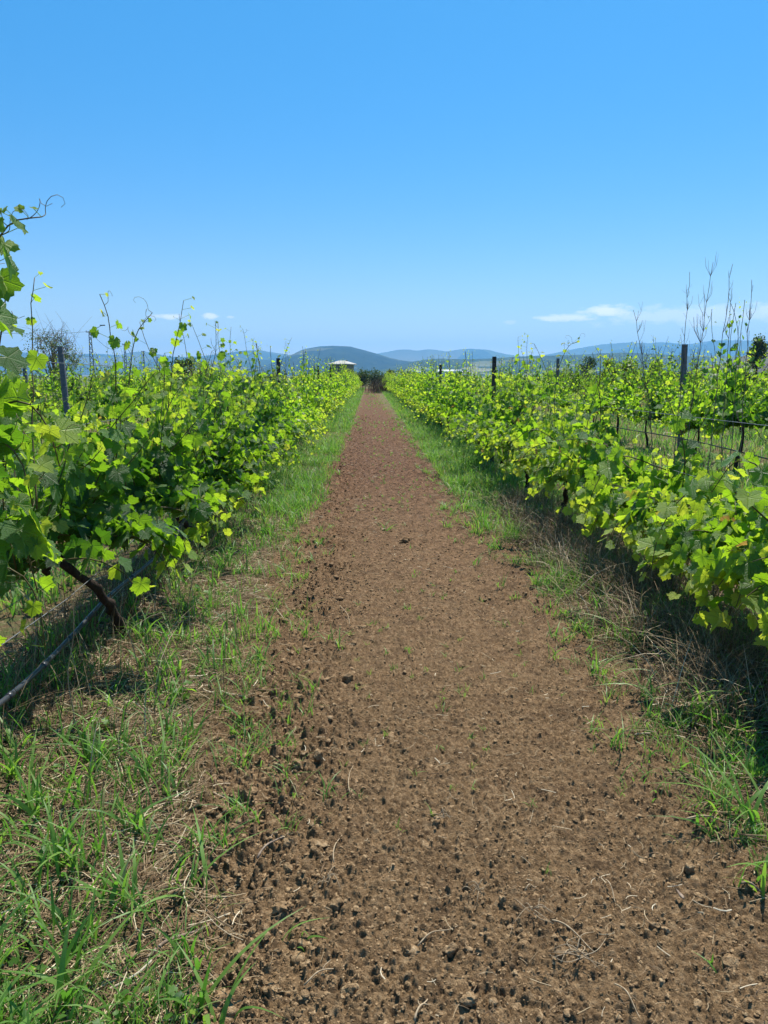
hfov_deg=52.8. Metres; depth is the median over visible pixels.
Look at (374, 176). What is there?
sky
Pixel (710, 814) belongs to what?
grass tuft
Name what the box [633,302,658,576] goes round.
dry weed
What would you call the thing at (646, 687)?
grass tuft
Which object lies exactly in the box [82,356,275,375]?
hill
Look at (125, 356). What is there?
utility pole
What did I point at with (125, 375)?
grapevine
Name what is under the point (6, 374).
grapevine
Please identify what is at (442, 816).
root tangle
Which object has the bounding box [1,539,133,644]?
trellis wire
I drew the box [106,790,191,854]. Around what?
grass tuft
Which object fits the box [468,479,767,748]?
dry grass
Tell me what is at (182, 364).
bush
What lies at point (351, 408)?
grass
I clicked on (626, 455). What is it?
trellis wire
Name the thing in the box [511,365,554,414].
grapevine
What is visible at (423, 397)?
grapevine
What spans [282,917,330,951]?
grass tuft
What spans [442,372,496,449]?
grapevine
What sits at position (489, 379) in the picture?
grapevine
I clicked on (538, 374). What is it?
grapevine
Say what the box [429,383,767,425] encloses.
trellis wire
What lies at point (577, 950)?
root tangle
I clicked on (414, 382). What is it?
grapevine
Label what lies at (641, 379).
grapevine
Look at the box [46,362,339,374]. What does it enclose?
trellis wire
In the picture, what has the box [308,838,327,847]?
soil clod
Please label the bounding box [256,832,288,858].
twig
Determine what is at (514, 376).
grapevine
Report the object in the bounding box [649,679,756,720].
grass tuft
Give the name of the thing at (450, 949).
soil clod
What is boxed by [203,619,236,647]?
grass tuft
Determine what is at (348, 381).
grapevine
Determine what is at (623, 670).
grass tuft
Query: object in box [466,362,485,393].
grapevine
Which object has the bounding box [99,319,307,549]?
grapevine
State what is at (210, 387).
grapevine
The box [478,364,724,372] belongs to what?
trellis wire
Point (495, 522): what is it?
grass tuft
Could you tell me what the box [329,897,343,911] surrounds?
soil clod
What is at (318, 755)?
soil clod
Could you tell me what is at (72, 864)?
grass tuft
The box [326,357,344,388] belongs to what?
grapevine
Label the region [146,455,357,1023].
soil crumbs
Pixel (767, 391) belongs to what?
grapevine
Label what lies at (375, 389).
dry weed clump
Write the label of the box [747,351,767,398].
grapevine
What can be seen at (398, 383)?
grapevine
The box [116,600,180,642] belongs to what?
grass tuft
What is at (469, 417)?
grapevine
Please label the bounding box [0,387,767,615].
grass
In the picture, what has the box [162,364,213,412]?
grapevine
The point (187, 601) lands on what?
grass tuft
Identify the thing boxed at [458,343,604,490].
grapevine
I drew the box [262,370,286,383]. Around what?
bush
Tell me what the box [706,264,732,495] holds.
dry weed
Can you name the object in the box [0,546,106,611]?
trellis wire
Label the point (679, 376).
grapevine
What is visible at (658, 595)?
grass tuft
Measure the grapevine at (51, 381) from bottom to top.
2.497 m
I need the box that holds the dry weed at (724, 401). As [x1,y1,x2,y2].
[712,291,732,591]
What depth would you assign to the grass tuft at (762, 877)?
2.39 m
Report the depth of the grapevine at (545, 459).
7.48 m
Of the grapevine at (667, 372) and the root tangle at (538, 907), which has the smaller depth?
the root tangle at (538, 907)
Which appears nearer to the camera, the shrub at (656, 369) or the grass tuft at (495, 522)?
the grass tuft at (495, 522)
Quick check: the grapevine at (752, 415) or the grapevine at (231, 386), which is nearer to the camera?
the grapevine at (752, 415)
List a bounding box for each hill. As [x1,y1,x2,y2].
[0,350,288,375]
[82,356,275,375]
[228,346,411,375]
[357,352,734,375]
[378,340,767,361]
[675,350,767,375]
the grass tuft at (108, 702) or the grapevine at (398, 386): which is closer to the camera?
the grass tuft at (108, 702)
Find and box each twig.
[108,944,129,967]
[142,923,210,964]
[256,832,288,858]
[304,960,344,985]
[413,999,430,1020]
[417,925,457,945]
[552,919,593,951]
[614,983,643,1022]
[685,815,733,823]
[740,881,767,896]
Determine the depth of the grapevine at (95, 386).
27.92 m
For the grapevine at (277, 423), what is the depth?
10.97 m
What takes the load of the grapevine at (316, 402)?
on the ground at (552, 806)
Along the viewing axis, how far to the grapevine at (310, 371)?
22.45 m
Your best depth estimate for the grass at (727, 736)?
3.87 m
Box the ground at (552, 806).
[0,376,767,1023]
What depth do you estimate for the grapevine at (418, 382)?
30.32 m
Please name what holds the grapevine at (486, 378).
on the ground at (552, 806)
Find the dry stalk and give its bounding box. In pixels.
[67,587,75,729]
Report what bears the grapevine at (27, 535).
on the ground at (552, 806)
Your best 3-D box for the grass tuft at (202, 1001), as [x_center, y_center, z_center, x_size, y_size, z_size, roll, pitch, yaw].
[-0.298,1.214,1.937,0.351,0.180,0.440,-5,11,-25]
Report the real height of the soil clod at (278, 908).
0.050 m
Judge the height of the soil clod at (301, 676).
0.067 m
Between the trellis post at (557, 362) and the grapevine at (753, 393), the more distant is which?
the trellis post at (557, 362)
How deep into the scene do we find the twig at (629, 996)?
2.00 m
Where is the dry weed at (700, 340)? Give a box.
[670,252,718,588]
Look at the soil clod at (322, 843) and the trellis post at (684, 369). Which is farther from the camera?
the trellis post at (684, 369)
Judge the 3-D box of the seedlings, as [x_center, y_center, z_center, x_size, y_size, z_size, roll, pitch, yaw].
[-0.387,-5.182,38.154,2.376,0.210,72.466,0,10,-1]
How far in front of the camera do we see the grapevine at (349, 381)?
51.86 m
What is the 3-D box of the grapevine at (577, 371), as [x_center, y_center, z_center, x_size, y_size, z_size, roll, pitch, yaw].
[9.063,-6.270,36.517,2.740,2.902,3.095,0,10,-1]
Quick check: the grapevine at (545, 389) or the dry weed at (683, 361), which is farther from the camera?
the grapevine at (545, 389)
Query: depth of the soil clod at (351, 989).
2.04 m
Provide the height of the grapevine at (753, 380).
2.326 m
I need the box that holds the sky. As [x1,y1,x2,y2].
[0,0,767,356]
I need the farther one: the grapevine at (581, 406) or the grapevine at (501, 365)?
the grapevine at (501, 365)
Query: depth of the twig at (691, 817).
2.76 m
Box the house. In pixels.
[328,360,356,373]
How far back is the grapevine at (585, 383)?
34.53 m
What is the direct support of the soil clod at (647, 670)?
on the ground at (552, 806)
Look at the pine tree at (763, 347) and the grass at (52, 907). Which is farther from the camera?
the pine tree at (763, 347)
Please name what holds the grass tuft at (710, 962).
on the ground at (552, 806)
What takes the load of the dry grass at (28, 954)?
on the ground at (552, 806)
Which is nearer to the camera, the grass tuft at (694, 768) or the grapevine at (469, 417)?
the grass tuft at (694, 768)
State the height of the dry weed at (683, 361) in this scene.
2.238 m
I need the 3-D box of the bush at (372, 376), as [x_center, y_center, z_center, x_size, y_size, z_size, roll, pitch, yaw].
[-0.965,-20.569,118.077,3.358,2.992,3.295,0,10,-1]
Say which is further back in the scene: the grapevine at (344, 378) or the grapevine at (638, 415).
the grapevine at (344, 378)
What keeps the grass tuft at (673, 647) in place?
on the ground at (552, 806)
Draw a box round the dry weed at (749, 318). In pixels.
[729,280,756,606]
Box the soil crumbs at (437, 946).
[95,530,767,1023]
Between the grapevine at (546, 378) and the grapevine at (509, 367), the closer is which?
the grapevine at (546, 378)
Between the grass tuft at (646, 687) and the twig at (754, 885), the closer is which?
the twig at (754, 885)
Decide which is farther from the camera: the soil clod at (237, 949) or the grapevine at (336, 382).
the grapevine at (336, 382)
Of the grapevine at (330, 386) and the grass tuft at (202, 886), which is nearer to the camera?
the grass tuft at (202, 886)
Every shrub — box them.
[601,358,623,396]
[618,356,641,388]
[646,359,665,380]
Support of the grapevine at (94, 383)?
on the ground at (552, 806)
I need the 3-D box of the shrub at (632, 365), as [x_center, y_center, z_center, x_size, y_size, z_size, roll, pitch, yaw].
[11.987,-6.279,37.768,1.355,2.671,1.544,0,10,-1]
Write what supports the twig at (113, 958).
on the ground at (552, 806)
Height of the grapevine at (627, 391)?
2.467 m
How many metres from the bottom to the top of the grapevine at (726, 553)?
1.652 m
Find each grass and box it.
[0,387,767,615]
[0,413,767,808]
[0,425,767,1023]
[0,506,317,1023]
[158,387,622,544]
[186,415,767,848]
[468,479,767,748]
[492,507,767,875]
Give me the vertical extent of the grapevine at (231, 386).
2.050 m
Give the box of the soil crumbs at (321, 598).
[249,415,573,618]
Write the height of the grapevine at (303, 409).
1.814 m
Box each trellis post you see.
[22,368,28,394]
[57,346,70,445]
[276,358,281,450]
[439,365,441,424]
[490,357,496,462]
[555,358,559,412]
[677,344,687,455]
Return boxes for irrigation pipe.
[0,453,269,706]
[539,410,767,459]
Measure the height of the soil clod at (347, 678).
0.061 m
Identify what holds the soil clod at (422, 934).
on the ground at (552, 806)
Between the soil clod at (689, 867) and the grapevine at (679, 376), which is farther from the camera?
the grapevine at (679, 376)
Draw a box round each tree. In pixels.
[17,311,87,386]
[578,356,598,375]
[745,333,767,385]
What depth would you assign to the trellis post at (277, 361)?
14.39 m
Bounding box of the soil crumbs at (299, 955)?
[123,417,767,1023]
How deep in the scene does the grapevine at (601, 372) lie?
32.77 m
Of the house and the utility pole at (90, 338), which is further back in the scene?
the house
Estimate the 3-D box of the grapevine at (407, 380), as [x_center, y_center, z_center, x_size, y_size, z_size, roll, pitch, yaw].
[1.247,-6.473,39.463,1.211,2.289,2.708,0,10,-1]
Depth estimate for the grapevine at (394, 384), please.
50.85 m
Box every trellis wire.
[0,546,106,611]
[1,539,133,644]
[23,384,318,433]
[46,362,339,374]
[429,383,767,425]
[469,406,749,492]
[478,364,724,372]
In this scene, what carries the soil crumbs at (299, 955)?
on the ground at (552, 806)
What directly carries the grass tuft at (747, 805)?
on the ground at (552, 806)
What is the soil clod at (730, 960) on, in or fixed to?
on the ground at (552, 806)
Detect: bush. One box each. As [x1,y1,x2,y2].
[169,355,197,379]
[192,359,226,381]
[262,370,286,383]
[356,367,371,385]
[367,367,384,385]
[584,371,600,381]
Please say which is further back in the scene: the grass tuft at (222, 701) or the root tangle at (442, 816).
the grass tuft at (222, 701)
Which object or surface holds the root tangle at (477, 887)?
on the ground at (552, 806)
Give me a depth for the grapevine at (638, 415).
16.40 m
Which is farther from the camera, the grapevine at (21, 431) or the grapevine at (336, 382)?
the grapevine at (336, 382)
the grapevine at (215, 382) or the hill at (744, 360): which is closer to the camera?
the grapevine at (215, 382)
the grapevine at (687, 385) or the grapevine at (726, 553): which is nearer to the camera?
the grapevine at (726, 553)
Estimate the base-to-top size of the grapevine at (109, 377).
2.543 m
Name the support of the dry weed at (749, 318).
on the ground at (552, 806)
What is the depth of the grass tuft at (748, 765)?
3.07 m
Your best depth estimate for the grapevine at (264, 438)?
8.95 m
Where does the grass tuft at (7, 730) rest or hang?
on the ground at (552, 806)
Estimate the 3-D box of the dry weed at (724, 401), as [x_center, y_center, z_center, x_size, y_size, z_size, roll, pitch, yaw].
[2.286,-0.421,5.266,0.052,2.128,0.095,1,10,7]
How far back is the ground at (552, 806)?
2.97 m
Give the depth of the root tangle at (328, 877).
2.45 m
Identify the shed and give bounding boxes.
[435,370,461,376]
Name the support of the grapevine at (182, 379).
on the ground at (552, 806)
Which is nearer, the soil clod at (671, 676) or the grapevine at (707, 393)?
the soil clod at (671, 676)
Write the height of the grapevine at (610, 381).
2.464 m
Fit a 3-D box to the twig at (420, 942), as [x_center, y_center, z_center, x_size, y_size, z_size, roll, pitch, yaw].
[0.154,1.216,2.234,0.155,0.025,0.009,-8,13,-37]
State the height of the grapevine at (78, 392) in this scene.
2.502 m
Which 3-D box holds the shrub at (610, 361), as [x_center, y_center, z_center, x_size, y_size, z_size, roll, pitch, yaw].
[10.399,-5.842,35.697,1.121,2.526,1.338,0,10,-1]
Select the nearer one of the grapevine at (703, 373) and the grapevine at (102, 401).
the grapevine at (102, 401)
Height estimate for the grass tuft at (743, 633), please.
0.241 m
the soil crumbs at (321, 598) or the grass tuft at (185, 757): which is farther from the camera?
the soil crumbs at (321, 598)
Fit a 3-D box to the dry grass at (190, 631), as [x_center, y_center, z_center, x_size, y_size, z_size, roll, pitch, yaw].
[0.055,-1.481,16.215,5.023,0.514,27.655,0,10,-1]
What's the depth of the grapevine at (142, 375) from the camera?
32.63 m
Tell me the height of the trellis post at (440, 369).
1.970 m
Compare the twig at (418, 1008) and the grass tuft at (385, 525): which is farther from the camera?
the grass tuft at (385, 525)
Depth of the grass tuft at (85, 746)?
3.21 m
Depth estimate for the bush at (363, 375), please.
119.34 m
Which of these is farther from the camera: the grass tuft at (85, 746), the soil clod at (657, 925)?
the grass tuft at (85, 746)
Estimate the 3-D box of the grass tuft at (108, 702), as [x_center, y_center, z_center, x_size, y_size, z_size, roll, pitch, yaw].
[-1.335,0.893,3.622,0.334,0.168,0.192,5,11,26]
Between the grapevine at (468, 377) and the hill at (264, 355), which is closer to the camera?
the grapevine at (468, 377)
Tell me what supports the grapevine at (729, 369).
on the ground at (552, 806)
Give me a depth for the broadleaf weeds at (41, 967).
3.03 m
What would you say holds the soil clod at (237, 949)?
on the ground at (552, 806)
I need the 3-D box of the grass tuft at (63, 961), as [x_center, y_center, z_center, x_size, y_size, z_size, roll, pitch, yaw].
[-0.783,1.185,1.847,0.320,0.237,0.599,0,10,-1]
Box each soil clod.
[232,944,246,959]
[244,926,255,936]
[271,903,287,916]
[283,862,292,872]
[290,758,302,770]
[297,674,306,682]
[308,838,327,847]
[313,749,323,761]
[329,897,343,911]
[340,983,359,997]
[342,673,353,683]
[399,537,409,542]
[418,930,427,942]
[431,815,440,826]
[442,941,458,957]
[459,992,477,1007]
[499,895,506,906]
[640,664,654,676]
[649,921,661,929]
[664,675,680,686]
[684,862,694,873]
[693,998,702,1009]
[706,747,723,760]
[721,953,738,969]
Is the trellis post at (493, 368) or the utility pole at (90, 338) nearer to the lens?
the trellis post at (493, 368)
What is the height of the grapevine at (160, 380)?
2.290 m
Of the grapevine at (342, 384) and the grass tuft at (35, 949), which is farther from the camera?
the grapevine at (342, 384)
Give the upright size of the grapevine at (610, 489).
1.595 m
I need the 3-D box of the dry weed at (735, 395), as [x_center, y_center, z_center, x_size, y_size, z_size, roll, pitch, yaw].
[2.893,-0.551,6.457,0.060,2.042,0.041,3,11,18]
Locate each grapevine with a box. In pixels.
[0,194,82,646]
[0,271,234,637]
[0,368,17,389]
[1,367,39,466]
[17,370,48,398]
[19,367,79,417]
[33,370,109,431]
[34,347,98,410]
[37,356,73,398]
[70,367,84,394]
[75,342,139,398]
[77,352,143,426]
[85,367,105,389]
[97,347,153,397]
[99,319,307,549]
[100,358,140,387]
[102,358,118,386]
[123,352,182,420]
[130,360,157,392]
[153,366,165,393]
[158,355,197,390]
[160,363,190,409]
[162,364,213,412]
[169,316,304,505]
[181,355,228,403]
[210,361,223,413]
[218,366,242,408]
[219,328,329,469]
[238,342,333,448]
[262,363,331,435]
[284,371,326,436]
[287,346,338,418]
[288,346,339,412]
[298,355,344,413]
[313,367,345,410]
[314,356,346,414]
[315,358,353,404]
[319,360,350,404]
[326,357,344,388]
[331,367,355,398]
[337,371,351,397]
[339,359,353,396]
[339,364,355,394]
[339,365,356,392]
[386,372,395,390]
[391,365,407,393]
[392,366,416,397]
[393,372,409,395]
[395,370,412,392]
[397,361,425,405]
[398,363,417,398]
[399,363,422,400]
[400,359,446,418]
[401,357,440,403]
[406,364,433,413]
[408,356,460,420]
[411,349,475,428]
[415,361,449,426]
[434,350,484,440]
[441,333,542,467]
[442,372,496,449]
[448,364,474,387]
[457,361,475,394]
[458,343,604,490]
[459,365,473,392]
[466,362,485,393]
[468,367,485,396]
[476,367,491,396]
[477,358,499,393]
[478,358,510,391]
[481,355,521,394]
[492,333,649,515]
[505,355,513,379]
[507,368,525,395]
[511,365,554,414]
[513,381,754,581]
[525,362,541,390]
[526,357,547,389]
[529,361,580,415]
[530,362,562,392]
[538,364,583,419]
[551,359,577,396]
[552,349,597,398]
[563,363,586,396]
[565,364,624,421]
[572,362,604,399]
[573,352,613,397]
[584,340,649,431]
[587,356,625,414]
[601,347,690,447]
[604,347,655,402]
[632,333,695,403]
[635,363,663,405]
[635,445,767,660]
[638,346,707,409]
[651,349,761,456]
[652,351,678,388]
[662,300,767,470]
[662,360,697,390]
[674,350,739,408]
[692,350,720,394]
[700,354,751,392]
[720,351,767,435]
[736,357,762,397]
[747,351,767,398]
[757,377,767,411]
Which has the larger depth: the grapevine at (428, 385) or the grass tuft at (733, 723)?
the grapevine at (428, 385)
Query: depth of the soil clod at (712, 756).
3.26 m
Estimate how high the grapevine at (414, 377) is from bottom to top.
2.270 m
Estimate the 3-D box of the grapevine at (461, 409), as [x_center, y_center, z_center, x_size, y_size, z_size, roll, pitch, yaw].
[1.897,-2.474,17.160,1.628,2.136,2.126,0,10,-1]
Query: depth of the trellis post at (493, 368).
13.31 m
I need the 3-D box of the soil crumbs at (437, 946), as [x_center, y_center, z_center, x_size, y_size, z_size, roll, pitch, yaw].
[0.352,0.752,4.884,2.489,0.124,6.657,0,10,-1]
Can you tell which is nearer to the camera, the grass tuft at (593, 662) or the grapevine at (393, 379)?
the grass tuft at (593, 662)
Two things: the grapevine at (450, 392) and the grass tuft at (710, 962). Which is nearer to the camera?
the grass tuft at (710, 962)
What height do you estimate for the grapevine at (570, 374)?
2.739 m
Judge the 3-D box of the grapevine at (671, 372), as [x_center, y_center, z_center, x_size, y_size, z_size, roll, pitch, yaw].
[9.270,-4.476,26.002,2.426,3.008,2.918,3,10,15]
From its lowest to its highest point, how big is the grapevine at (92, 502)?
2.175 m
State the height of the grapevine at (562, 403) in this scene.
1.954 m
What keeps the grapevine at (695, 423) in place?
on the ground at (552, 806)
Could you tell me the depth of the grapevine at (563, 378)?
38.37 m
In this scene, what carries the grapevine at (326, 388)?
on the ground at (552, 806)
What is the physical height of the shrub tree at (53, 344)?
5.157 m
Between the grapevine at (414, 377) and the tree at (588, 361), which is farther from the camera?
the tree at (588, 361)
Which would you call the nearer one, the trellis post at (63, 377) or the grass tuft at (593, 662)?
the grass tuft at (593, 662)
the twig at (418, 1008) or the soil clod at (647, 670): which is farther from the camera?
the soil clod at (647, 670)
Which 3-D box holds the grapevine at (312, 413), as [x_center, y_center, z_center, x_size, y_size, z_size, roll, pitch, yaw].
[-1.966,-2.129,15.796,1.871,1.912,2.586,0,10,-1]
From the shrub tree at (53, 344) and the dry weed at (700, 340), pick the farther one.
the shrub tree at (53, 344)
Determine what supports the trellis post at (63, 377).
on the ground at (552, 806)
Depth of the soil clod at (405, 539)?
7.48 m
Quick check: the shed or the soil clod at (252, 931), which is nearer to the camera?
the soil clod at (252, 931)
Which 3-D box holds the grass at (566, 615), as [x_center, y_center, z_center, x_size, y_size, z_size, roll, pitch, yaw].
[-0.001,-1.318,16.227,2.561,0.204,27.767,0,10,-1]
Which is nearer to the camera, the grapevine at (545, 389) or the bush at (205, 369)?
the grapevine at (545, 389)
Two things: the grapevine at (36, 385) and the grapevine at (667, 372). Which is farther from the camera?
the grapevine at (667, 372)
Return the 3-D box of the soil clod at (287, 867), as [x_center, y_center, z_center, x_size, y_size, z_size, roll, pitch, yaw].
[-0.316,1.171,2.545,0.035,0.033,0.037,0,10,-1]
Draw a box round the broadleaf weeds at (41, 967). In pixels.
[1,407,767,1023]
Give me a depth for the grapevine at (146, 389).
19.43 m
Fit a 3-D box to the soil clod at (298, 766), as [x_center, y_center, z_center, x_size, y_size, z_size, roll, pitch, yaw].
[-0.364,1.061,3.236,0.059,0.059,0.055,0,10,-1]
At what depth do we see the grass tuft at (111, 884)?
2.36 m
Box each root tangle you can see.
[310,865,340,889]
[429,808,452,817]
[460,879,483,899]
[513,898,554,923]
[548,932,605,968]
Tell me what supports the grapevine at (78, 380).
on the ground at (552, 806)
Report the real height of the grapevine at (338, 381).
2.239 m
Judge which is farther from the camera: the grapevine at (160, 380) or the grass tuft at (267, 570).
the grapevine at (160, 380)
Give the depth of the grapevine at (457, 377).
51.26 m
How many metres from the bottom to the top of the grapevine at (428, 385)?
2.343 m
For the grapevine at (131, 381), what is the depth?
30.72 m
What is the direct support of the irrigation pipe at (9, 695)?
attached to the trellis post
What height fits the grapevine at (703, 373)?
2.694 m
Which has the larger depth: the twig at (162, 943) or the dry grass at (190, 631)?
the dry grass at (190, 631)
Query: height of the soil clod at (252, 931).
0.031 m
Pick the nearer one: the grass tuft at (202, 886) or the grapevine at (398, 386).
the grass tuft at (202, 886)
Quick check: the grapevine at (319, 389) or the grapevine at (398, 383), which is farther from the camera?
the grapevine at (398, 383)
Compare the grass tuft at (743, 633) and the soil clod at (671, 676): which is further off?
the grass tuft at (743, 633)
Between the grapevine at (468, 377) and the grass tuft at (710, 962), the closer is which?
the grass tuft at (710, 962)
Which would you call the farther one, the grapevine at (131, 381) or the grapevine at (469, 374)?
the grapevine at (469, 374)
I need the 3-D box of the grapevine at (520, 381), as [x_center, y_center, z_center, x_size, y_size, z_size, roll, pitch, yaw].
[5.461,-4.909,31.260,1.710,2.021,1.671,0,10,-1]
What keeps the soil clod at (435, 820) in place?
on the ground at (552, 806)
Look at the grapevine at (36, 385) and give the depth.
30.59 m
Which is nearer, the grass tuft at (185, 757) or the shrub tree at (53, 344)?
the grass tuft at (185, 757)
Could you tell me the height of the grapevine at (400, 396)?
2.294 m
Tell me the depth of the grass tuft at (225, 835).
2.65 m
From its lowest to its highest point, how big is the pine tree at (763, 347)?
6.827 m
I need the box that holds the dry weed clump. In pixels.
[357,375,390,394]
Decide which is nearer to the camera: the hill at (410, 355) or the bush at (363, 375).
the bush at (363, 375)
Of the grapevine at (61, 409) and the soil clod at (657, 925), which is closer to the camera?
the soil clod at (657, 925)
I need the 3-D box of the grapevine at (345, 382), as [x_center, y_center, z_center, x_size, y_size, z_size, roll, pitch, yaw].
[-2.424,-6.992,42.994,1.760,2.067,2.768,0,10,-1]
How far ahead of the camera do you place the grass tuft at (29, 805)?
2.79 m
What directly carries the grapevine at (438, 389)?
on the ground at (552, 806)
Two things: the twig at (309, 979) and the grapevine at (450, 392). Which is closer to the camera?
the twig at (309, 979)
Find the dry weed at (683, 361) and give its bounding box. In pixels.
[665,272,692,586]
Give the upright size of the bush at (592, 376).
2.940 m
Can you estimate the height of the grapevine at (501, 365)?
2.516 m
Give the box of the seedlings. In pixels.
[202,392,718,873]
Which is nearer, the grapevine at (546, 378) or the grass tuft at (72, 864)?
the grass tuft at (72, 864)
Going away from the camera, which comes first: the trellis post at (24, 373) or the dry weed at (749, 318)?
the dry weed at (749, 318)
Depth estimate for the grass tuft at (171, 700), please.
3.73 m
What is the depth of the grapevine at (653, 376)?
36.96 m
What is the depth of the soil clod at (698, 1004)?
2.01 m
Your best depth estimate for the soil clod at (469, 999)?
2.00 m
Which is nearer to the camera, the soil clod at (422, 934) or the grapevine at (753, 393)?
the soil clod at (422, 934)
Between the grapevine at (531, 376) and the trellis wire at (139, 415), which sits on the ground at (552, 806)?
the grapevine at (531, 376)
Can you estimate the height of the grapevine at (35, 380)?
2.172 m
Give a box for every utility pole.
[88,325,104,383]
[122,343,127,373]
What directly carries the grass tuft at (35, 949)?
on the ground at (552, 806)
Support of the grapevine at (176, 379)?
on the ground at (552, 806)
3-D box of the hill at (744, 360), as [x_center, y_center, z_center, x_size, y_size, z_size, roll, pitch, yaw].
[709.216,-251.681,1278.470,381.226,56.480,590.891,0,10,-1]
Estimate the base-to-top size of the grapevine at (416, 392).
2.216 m
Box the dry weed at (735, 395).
[729,320,741,480]
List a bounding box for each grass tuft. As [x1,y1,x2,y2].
[0,707,33,757]
[0,750,81,824]
[0,897,85,977]
[16,893,147,1023]
[33,803,109,883]
[46,715,143,763]
[69,828,154,926]
[91,687,139,712]
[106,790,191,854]
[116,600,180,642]
[139,670,198,715]
[157,861,233,910]
[160,723,201,763]
[165,591,207,611]
[177,907,303,1023]
[189,812,246,845]
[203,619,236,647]
[214,678,230,715]
[246,559,282,578]
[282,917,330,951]
[373,520,395,530]
[480,514,508,528]
[578,653,624,668]
[594,666,654,677]
[595,668,684,701]
[636,583,682,601]
[637,636,696,670]
[645,729,767,828]
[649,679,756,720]
[671,740,715,773]
[678,771,740,824]
[690,689,767,744]
[698,954,722,972]
[711,731,767,786]
[723,843,767,899]
[730,615,759,653]
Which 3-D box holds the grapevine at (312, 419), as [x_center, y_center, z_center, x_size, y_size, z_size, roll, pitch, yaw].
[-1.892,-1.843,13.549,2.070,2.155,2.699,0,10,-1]
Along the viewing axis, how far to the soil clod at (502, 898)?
2.37 m
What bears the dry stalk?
on the ground at (552, 806)
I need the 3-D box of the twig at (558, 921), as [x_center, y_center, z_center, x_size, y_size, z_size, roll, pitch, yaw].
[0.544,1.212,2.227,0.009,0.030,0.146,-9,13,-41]

